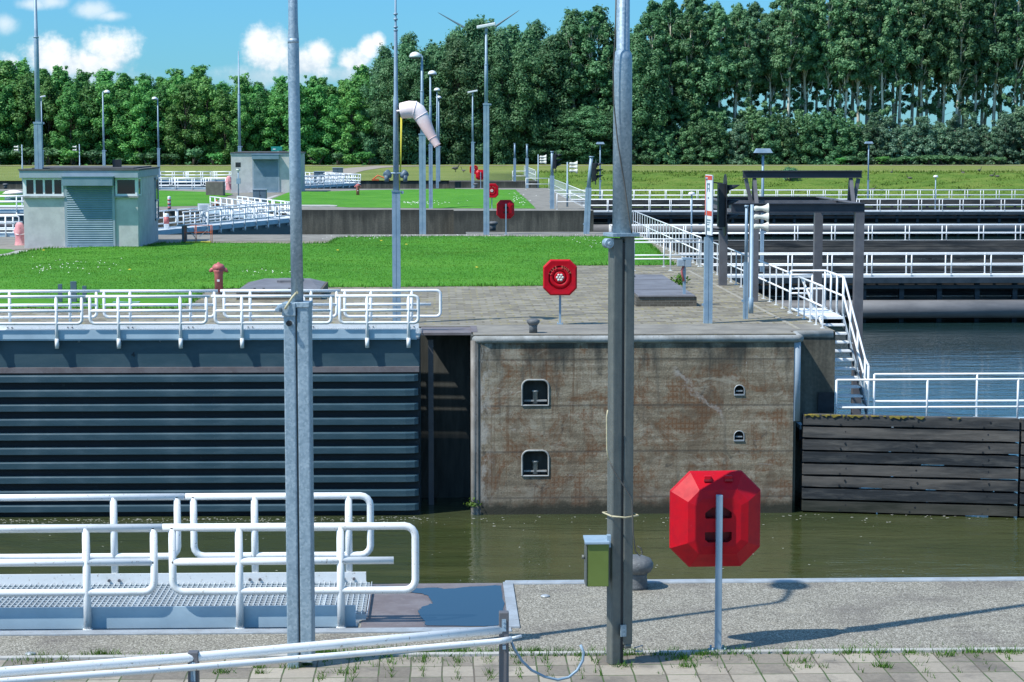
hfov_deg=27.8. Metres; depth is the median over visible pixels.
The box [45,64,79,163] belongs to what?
broadleaf tree
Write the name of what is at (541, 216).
lock island
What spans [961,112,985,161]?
understory tree
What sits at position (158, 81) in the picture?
broadleaf tree
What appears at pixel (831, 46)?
poplar tree
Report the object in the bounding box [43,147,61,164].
shrub
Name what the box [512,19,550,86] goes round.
broadleaf tree
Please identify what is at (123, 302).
manhole cover
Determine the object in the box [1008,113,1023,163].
understory tree
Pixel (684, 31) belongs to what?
poplar tree
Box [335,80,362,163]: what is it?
broadleaf tree
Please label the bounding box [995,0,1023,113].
poplar tree
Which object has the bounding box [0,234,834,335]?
lock island
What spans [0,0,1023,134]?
sky
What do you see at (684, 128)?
understory tree
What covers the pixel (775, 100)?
poplar tree
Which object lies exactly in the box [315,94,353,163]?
broadleaf tree
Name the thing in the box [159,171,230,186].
lock gate
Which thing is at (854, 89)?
poplar tree
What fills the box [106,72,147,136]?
broadleaf tree
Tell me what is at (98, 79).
broadleaf tree
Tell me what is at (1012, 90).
poplar tree
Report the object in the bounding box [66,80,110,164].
broadleaf tree
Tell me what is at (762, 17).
poplar tree
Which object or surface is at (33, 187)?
window
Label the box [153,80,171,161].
broadleaf tree
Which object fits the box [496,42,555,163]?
broadleaf tree
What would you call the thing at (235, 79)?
broadleaf tree
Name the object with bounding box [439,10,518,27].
wind turbine
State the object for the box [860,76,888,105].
poplar tree
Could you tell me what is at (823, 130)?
understory tree
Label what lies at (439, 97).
lamp post
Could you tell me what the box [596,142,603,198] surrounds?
lamp post
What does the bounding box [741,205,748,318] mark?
signal pole
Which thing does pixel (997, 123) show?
understory tree
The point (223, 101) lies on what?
broadleaf tree
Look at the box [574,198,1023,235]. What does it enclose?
guide jetty
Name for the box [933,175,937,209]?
lamp post
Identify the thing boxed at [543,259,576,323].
lifebuoy stand
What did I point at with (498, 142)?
broadleaf tree
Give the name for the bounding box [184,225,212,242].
work barrier
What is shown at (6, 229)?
lock gate
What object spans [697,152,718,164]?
shrub
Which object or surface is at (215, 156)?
shrub
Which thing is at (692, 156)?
shrub
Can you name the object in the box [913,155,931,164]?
shrub
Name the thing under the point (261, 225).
lock gate
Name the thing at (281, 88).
broadleaf tree
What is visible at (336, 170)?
cabinet
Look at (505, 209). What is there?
lifebuoy stand
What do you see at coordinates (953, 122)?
understory tree
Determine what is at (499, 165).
road
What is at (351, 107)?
broadleaf tree
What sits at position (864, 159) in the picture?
shrub
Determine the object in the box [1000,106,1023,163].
understory tree
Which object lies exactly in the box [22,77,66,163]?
broadleaf tree
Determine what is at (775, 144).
understory tree
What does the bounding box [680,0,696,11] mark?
poplar tree
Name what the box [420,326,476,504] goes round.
gate recess
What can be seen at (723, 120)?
understory tree
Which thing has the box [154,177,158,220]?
window
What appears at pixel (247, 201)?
lock gate
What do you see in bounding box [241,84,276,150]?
broadleaf tree
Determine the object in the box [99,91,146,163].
broadleaf tree
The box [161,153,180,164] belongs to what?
shrub
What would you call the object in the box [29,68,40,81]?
broadleaf tree
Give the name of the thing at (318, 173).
cabinet
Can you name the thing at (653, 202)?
guide jetty
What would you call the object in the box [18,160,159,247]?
blockhouse
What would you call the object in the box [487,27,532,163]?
broadleaf tree
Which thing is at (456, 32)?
broadleaf tree
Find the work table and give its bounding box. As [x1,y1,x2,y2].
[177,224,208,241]
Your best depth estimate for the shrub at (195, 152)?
305.07 m
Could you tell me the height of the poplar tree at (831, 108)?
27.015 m
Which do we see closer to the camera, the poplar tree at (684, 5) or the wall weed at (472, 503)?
the wall weed at (472, 503)
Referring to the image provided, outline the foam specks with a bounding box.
[4,513,927,570]
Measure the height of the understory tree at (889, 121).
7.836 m
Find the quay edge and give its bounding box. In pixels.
[505,577,1023,584]
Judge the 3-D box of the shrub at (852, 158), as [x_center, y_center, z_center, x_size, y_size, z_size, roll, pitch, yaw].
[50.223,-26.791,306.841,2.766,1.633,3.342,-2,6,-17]
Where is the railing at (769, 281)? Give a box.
[713,242,791,311]
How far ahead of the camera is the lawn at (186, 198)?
144.29 m
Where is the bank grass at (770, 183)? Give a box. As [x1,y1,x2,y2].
[528,169,1023,198]
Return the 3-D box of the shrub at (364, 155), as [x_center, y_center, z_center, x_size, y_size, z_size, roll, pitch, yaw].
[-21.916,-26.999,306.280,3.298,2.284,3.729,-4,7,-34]
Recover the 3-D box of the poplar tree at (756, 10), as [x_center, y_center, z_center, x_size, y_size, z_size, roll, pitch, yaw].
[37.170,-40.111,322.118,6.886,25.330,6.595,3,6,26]
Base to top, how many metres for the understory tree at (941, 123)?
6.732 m
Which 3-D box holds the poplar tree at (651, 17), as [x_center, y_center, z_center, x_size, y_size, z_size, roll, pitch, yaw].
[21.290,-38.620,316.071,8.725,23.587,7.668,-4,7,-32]
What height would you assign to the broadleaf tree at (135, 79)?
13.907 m
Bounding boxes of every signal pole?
[513,143,515,180]
[526,144,527,187]
[549,151,553,208]
[583,156,593,233]
[702,177,712,323]
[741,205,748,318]
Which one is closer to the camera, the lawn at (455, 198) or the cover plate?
the cover plate
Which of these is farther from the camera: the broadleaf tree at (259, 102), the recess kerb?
the broadleaf tree at (259, 102)
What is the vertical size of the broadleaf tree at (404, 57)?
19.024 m
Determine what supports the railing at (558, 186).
on the lock island at (541, 216)
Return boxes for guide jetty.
[554,189,1023,218]
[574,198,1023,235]
[609,224,1023,271]
[680,252,1023,321]
[796,373,1023,516]
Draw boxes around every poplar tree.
[549,24,599,124]
[566,10,615,155]
[599,33,643,123]
[632,10,673,126]
[633,0,676,143]
[647,0,693,135]
[660,1,685,138]
[668,4,710,128]
[678,7,728,134]
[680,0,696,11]
[688,0,713,102]
[700,9,739,113]
[708,0,724,102]
[715,19,732,99]
[721,7,759,117]
[723,2,747,118]
[725,90,739,119]
[731,15,768,120]
[746,1,769,107]
[755,16,785,136]
[756,13,777,116]
[762,13,787,115]
[766,0,815,116]
[769,0,801,144]
[780,69,800,117]
[783,0,826,116]
[787,0,817,112]
[798,0,831,114]
[805,0,819,112]
[808,0,847,114]
[820,0,843,115]
[820,0,856,133]
[827,0,872,121]
[836,0,883,125]
[840,0,876,124]
[842,85,864,125]
[854,9,893,126]
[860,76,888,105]
[861,8,891,120]
[862,0,899,116]
[864,18,888,113]
[881,0,924,126]
[883,0,906,127]
[886,77,911,120]
[893,0,931,126]
[898,0,945,136]
[902,86,933,125]
[911,0,942,115]
[927,0,948,121]
[928,0,967,122]
[939,0,984,121]
[940,30,948,121]
[946,0,989,127]
[948,0,983,128]
[958,1,997,122]
[961,95,969,128]
[970,0,1004,129]
[977,0,1023,126]
[978,80,999,124]
[987,9,1013,118]
[989,0,1023,118]
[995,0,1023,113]
[1004,0,1019,111]
[1004,1,1023,113]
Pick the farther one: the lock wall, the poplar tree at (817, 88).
the poplar tree at (817, 88)
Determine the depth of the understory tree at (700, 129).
308.18 m
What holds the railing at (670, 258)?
on the lock island at (585, 302)
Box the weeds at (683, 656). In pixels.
[7,638,1023,681]
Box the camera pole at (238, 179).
[235,162,240,195]
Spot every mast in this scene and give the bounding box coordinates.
[33,0,44,168]
[238,51,242,151]
[383,0,408,320]
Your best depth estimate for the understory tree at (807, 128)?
308.35 m
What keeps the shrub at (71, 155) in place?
on the bank
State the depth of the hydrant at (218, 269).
58.11 m
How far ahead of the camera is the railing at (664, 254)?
70.84 m
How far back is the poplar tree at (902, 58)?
314.28 m
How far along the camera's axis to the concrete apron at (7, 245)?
84.50 m
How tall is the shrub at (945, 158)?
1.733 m
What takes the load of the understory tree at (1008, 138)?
on the bank
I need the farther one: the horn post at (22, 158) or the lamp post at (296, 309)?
the horn post at (22, 158)
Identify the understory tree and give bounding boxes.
[632,120,652,163]
[632,132,647,164]
[638,125,666,164]
[648,122,668,163]
[654,131,682,164]
[663,120,689,161]
[674,125,702,164]
[675,121,698,163]
[685,120,720,164]
[690,110,715,159]
[701,121,733,164]
[702,107,735,163]
[720,117,751,158]
[725,120,754,164]
[736,101,778,163]
[738,113,775,164]
[750,119,788,164]
[756,114,785,163]
[769,112,800,164]
[769,115,800,163]
[789,113,821,164]
[792,109,822,156]
[800,108,840,162]
[800,112,842,164]
[820,115,860,164]
[822,108,858,158]
[837,120,872,163]
[849,121,867,161]
[856,111,889,163]
[859,120,891,164]
[873,114,902,158]
[873,128,900,164]
[893,117,914,163]
[893,127,923,163]
[905,115,939,164]
[916,116,933,163]
[925,123,952,164]
[933,121,949,163]
[940,114,965,157]
[941,127,971,164]
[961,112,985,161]
[962,127,984,163]
[973,124,990,162]
[978,125,1005,164]
[982,111,1021,161]
[992,116,1023,164]
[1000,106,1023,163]
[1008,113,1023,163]
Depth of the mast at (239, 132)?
164.56 m
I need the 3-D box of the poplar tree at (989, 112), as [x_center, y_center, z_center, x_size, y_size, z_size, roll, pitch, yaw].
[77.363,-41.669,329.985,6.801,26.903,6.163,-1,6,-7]
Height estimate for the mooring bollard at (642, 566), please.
0.331 m
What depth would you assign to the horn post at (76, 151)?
200.66 m
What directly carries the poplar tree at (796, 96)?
on the bank
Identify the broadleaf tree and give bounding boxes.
[0,60,31,128]
[0,84,28,164]
[0,95,9,159]
[5,72,46,163]
[6,73,46,161]
[9,57,31,83]
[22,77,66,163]
[26,68,58,136]
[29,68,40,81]
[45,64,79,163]
[49,84,90,164]
[56,79,94,163]
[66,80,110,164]
[74,68,96,87]
[86,81,130,164]
[92,68,115,84]
[94,76,117,163]
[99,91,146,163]
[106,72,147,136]
[111,85,165,164]
[126,76,162,163]
[127,76,137,87]
[136,73,155,162]
[144,85,178,163]
[152,76,165,88]
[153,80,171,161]
[156,75,195,163]
[160,68,184,111]
[162,81,207,164]
[182,67,228,163]
[182,75,225,163]
[185,64,216,148]
[206,88,245,164]
[208,81,235,145]
[225,75,259,140]
[225,93,259,155]
[227,72,252,96]
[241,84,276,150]
[248,91,281,150]
[252,81,271,98]
[260,92,300,150]
[266,75,287,99]
[267,82,287,147]
[270,82,321,162]
[300,75,327,163]
[300,85,333,163]
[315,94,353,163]
[318,77,338,93]
[325,83,340,152]
[330,87,374,164]
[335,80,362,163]
[336,78,347,96]
[342,64,377,163]
[352,74,387,163]
[367,55,416,164]
[367,59,390,163]
[369,42,393,75]
[389,39,428,163]
[391,31,423,90]
[391,49,448,164]
[409,44,438,90]
[416,50,462,163]
[418,39,452,128]
[429,35,471,161]
[432,34,483,163]
[438,25,465,51]
[449,42,505,163]
[459,18,491,127]
[465,20,491,122]
[470,18,510,163]
[476,14,494,22]
[476,48,529,164]
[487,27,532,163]
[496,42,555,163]
[500,22,531,78]
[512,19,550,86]
[513,27,554,154]
[525,116,566,163]
[527,32,580,152]
[547,8,600,112]
[572,3,615,149]
[585,112,612,163]
[603,33,672,163]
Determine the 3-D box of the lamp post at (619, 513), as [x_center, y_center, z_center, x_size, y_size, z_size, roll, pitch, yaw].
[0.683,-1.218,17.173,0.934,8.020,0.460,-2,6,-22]
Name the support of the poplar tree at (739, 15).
on the bank
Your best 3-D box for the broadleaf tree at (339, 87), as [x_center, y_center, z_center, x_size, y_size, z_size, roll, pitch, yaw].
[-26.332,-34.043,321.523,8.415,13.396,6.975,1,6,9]
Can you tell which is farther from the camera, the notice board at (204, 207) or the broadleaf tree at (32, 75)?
the broadleaf tree at (32, 75)
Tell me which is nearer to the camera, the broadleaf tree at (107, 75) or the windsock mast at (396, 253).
the windsock mast at (396, 253)
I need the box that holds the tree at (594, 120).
[556,104,612,163]
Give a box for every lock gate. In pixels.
[0,195,23,231]
[0,214,23,236]
[0,289,441,515]
[0,492,418,630]
[158,203,289,234]
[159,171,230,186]
[159,177,226,188]
[204,196,289,221]
[305,172,360,188]
[305,174,358,188]
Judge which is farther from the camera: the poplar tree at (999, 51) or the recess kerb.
the poplar tree at (999, 51)
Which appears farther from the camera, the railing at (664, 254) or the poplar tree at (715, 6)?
the poplar tree at (715, 6)
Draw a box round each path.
[0,250,26,255]
[307,166,399,178]
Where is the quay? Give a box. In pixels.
[0,581,1023,656]
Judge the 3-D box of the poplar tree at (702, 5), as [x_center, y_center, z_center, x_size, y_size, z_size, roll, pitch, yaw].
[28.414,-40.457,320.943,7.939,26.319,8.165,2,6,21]
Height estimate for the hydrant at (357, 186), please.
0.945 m
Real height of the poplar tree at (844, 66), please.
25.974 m
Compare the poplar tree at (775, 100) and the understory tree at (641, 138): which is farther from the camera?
the poplar tree at (775, 100)
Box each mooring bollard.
[489,221,497,230]
[527,319,539,332]
[633,554,652,590]
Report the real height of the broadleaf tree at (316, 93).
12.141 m
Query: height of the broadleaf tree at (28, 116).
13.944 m
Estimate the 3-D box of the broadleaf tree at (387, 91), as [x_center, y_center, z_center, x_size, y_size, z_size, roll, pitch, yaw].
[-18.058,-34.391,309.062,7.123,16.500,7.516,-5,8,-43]
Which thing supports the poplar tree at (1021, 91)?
on the bank
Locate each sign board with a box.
[524,166,534,177]
[705,174,713,234]
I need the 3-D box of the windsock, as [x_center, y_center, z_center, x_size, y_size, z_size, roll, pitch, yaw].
[-2.244,-5.123,48.920,1.156,1.104,0.421,1,6,12]
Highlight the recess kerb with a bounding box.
[0,582,519,635]
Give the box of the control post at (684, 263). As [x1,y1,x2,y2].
[677,257,692,293]
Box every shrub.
[0,152,6,164]
[11,145,43,164]
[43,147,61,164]
[58,149,86,164]
[81,148,106,164]
[135,152,156,164]
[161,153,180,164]
[184,147,203,164]
[206,152,224,164]
[307,147,329,164]
[331,152,342,164]
[353,151,374,164]
[637,155,654,164]
[682,154,696,164]
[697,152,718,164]
[783,165,797,180]
[834,157,847,164]
[843,155,857,164]
[858,157,872,164]
[874,156,891,164]
[887,158,903,164]
[897,156,915,164]
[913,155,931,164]
[919,155,939,164]
[935,155,953,164]
[950,154,967,164]
[966,157,982,164]
[974,156,990,164]
[990,156,1006,164]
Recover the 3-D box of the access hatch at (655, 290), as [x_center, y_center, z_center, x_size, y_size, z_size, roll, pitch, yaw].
[3.933,-1.483,58.573,1.593,0.380,8.230,0,6,-2]
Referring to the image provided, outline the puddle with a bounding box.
[379,585,503,625]
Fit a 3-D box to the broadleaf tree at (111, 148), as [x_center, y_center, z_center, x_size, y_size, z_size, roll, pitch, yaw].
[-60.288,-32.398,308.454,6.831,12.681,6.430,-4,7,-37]
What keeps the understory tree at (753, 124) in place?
on the bank
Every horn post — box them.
[14,145,22,187]
[73,144,79,165]
[537,154,545,187]
[566,161,577,206]
[748,203,768,313]
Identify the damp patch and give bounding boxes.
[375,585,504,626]
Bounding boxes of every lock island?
[0,180,536,188]
[0,188,593,233]
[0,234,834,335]
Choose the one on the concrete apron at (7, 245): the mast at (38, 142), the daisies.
the mast at (38, 142)
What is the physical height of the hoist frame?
9.492 m
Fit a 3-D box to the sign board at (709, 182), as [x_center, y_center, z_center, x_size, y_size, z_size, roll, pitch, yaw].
[4.725,-3.239,49.232,0.118,1.427,0.600,-1,6,-10]
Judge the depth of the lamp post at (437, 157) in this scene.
174.94 m
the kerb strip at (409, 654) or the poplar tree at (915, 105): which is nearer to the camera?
the kerb strip at (409, 654)
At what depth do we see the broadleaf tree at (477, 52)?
308.94 m
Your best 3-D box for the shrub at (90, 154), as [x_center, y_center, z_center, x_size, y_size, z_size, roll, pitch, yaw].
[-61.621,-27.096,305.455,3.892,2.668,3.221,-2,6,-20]
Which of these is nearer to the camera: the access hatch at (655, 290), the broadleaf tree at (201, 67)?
the access hatch at (655, 290)
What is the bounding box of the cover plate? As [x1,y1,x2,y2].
[360,583,505,627]
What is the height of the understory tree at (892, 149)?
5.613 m
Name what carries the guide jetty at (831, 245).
in the water
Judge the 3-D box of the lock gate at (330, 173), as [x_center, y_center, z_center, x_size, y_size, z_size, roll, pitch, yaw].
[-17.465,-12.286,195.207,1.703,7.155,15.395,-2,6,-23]
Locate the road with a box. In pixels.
[81,165,869,165]
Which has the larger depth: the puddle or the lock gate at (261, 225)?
the lock gate at (261, 225)
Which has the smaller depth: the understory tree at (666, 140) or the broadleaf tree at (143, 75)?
the understory tree at (666, 140)
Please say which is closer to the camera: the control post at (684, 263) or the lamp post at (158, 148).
the control post at (684, 263)
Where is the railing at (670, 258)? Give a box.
[634,241,703,270]
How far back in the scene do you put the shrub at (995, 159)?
307.43 m
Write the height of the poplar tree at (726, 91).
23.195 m
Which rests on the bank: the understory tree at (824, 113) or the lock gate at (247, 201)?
the understory tree at (824, 113)
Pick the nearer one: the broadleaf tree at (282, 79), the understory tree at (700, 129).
the understory tree at (700, 129)
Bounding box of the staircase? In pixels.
[789,270,869,413]
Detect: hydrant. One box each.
[14,222,24,244]
[209,262,227,294]
[225,176,230,189]
[354,184,360,194]
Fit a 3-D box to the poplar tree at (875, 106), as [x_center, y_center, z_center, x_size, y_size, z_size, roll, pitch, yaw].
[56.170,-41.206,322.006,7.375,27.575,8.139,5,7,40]
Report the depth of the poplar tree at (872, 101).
320.94 m
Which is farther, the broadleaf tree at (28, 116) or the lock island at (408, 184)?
the broadleaf tree at (28, 116)
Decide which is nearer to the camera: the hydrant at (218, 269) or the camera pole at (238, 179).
the hydrant at (218, 269)
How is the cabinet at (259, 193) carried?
on the lock island at (541, 216)
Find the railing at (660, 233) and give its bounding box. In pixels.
[633,210,701,266]
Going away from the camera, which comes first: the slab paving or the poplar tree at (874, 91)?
the slab paving
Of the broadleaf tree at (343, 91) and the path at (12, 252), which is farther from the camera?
the broadleaf tree at (343, 91)
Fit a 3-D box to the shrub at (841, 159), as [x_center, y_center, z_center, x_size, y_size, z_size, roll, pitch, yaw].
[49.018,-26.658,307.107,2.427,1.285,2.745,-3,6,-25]
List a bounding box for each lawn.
[0,190,231,206]
[0,236,672,307]
[0,249,13,253]
[268,189,534,207]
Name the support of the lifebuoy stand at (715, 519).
on the quay
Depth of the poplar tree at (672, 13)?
313.24 m
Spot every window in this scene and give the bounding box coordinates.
[22,178,64,197]
[113,178,138,197]
[138,178,141,195]
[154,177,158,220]
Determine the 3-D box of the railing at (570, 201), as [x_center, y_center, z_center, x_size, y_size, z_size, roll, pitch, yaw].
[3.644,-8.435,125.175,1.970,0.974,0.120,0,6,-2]
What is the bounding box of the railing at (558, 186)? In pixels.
[554,179,584,207]
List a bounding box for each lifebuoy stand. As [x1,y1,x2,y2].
[470,165,477,173]
[476,170,482,187]
[489,184,497,208]
[497,200,513,233]
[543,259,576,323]
[669,470,760,650]
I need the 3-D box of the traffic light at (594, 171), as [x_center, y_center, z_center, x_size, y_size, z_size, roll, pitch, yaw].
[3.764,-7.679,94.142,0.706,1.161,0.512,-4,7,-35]
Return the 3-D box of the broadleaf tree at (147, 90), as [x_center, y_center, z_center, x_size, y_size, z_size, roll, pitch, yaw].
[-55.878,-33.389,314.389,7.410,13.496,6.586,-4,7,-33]
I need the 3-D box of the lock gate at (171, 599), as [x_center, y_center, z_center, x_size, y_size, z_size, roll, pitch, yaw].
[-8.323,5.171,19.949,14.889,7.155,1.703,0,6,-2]
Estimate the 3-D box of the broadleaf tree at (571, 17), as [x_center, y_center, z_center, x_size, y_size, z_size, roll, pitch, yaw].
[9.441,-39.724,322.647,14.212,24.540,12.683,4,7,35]
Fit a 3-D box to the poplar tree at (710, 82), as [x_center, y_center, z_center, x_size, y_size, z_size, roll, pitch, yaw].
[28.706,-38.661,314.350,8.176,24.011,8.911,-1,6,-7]
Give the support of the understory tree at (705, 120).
on the bank
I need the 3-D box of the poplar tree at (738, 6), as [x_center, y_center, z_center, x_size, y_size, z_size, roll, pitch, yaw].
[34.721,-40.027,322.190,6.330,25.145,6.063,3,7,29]
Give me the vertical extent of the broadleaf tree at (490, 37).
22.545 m
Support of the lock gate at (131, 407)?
attached to the gate recess
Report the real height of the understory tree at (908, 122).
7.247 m
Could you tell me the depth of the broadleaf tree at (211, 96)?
308.74 m
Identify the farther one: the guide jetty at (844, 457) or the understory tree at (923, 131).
the understory tree at (923, 131)
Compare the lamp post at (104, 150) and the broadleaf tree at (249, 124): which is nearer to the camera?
the lamp post at (104, 150)
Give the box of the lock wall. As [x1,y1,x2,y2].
[470,331,834,514]
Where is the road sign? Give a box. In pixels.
[271,146,281,150]
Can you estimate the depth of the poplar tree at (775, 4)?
321.06 m
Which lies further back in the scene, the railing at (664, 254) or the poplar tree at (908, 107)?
the poplar tree at (908, 107)
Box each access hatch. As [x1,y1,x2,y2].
[236,278,327,299]
[634,274,696,306]
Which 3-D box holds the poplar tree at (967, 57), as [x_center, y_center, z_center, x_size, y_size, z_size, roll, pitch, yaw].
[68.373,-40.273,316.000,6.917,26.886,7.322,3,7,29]
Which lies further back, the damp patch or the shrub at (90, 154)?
the shrub at (90, 154)
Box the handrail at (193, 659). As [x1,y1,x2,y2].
[0,610,521,681]
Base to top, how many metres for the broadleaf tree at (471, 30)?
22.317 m
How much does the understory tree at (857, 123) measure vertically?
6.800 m
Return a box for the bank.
[0,136,1023,180]
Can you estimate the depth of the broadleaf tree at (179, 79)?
310.74 m
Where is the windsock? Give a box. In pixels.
[396,101,440,147]
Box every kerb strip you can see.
[0,647,1023,659]
[687,270,800,328]
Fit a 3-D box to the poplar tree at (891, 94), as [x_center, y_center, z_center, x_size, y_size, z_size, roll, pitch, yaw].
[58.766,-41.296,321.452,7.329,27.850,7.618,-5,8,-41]
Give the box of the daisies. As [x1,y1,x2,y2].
[32,234,600,273]
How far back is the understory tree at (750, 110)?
311.60 m
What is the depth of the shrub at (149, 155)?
305.20 m
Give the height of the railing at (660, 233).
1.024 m
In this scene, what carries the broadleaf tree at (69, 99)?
on the bank
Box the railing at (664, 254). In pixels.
[635,238,700,266]
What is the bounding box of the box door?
[582,542,586,585]
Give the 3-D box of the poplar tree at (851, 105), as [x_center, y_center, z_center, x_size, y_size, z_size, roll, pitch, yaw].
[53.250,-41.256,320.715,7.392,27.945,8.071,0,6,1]
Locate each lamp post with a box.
[40,95,45,166]
[102,90,109,165]
[152,97,160,180]
[275,0,314,667]
[409,52,425,233]
[428,70,436,208]
[434,88,439,187]
[438,96,440,180]
[468,90,477,187]
[477,22,495,234]
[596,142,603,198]
[602,0,642,664]
[688,192,694,237]
[753,148,772,271]
[864,142,872,198]
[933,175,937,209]
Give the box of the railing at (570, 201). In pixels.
[556,193,584,209]
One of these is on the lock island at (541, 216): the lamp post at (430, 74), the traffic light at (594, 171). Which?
the lamp post at (430, 74)
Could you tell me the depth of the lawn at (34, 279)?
71.33 m
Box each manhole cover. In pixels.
[100,301,139,304]
[302,205,336,206]
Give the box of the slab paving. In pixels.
[0,652,1023,681]
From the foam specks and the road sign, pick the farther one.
the road sign
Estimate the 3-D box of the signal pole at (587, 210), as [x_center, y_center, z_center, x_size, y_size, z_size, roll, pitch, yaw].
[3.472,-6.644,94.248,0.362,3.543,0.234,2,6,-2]
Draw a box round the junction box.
[582,534,610,586]
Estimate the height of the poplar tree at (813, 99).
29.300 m
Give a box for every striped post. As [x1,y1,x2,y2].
[164,213,168,228]
[167,196,170,209]
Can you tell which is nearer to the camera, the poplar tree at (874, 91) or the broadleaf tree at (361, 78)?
the broadleaf tree at (361, 78)
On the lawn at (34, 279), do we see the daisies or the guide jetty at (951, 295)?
the daisies
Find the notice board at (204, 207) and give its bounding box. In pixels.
[198,203,208,223]
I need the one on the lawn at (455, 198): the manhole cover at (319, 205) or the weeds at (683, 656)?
the manhole cover at (319, 205)
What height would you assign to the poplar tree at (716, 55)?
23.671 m
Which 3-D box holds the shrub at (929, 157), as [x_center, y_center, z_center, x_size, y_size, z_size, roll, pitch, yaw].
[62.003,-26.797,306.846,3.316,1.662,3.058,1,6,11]
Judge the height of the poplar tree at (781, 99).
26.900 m
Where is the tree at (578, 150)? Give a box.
[543,109,594,163]
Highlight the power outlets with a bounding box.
[58,281,86,301]
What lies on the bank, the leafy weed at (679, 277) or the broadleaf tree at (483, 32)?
the broadleaf tree at (483, 32)
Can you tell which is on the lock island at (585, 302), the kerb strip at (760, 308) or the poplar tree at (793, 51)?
the kerb strip at (760, 308)
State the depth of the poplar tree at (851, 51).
313.28 m
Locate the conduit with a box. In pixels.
[510,641,584,680]
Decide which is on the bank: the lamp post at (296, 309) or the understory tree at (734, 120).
the understory tree at (734, 120)
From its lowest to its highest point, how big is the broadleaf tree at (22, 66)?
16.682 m
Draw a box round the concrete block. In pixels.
[206,181,224,195]
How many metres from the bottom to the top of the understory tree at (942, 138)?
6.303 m
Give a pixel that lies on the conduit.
(542, 675)
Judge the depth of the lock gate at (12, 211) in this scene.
121.01 m
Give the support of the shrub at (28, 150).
on the bank
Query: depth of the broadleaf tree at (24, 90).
307.53 m
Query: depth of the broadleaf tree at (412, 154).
308.63 m
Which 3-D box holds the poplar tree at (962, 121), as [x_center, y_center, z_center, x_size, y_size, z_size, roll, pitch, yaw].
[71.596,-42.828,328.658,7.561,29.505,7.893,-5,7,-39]
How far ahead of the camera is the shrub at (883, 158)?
307.06 m
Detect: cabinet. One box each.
[252,189,267,202]
[313,171,324,182]
[332,167,343,177]
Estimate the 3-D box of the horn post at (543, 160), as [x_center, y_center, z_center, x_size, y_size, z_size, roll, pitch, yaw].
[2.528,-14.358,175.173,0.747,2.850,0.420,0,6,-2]
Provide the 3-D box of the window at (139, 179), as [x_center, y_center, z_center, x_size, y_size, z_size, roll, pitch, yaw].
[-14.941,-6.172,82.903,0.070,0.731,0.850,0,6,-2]
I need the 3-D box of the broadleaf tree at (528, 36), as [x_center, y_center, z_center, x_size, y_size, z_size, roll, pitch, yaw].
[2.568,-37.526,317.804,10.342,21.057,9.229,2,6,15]
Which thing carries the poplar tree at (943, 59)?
on the bank
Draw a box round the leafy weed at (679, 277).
[670,272,690,285]
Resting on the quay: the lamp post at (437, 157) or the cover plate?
the cover plate
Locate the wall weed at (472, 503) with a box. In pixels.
[463,497,481,506]
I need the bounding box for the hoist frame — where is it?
[702,170,864,413]
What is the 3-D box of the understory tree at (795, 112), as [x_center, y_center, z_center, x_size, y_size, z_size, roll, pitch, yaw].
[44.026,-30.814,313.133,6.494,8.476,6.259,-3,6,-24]
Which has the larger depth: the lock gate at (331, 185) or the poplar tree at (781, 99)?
the poplar tree at (781, 99)
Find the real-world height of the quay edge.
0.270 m
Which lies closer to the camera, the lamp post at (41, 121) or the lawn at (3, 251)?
the lawn at (3, 251)
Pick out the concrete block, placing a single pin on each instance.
(215, 187)
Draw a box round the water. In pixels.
[0,222,1023,584]
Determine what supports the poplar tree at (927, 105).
on the bank
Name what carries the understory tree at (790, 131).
on the bank
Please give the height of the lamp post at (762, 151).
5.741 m
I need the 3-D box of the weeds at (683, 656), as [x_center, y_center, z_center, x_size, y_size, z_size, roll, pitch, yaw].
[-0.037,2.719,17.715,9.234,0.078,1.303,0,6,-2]
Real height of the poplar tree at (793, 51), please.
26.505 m
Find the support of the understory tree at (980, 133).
on the bank
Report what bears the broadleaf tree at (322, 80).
on the bank
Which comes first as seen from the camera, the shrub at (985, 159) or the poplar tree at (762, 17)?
the shrub at (985, 159)
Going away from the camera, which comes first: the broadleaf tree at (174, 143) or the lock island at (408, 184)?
the lock island at (408, 184)
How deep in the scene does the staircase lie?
50.66 m
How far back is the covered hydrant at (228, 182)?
169.87 m
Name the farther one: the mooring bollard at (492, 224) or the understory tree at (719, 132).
the understory tree at (719, 132)
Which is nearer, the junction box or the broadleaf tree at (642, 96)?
the junction box
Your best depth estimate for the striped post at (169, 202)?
124.41 m
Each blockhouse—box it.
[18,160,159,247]
[230,151,305,192]
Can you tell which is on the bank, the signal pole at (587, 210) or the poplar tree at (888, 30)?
the poplar tree at (888, 30)
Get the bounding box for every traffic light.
[553,152,561,171]
[585,159,602,184]
[713,174,739,235]
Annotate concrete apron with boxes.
[0,232,646,240]
[0,241,181,248]
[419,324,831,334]
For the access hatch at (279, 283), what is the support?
on the lock island at (585, 302)
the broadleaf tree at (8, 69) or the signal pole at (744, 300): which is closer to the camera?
the signal pole at (744, 300)
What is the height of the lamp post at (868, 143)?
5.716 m

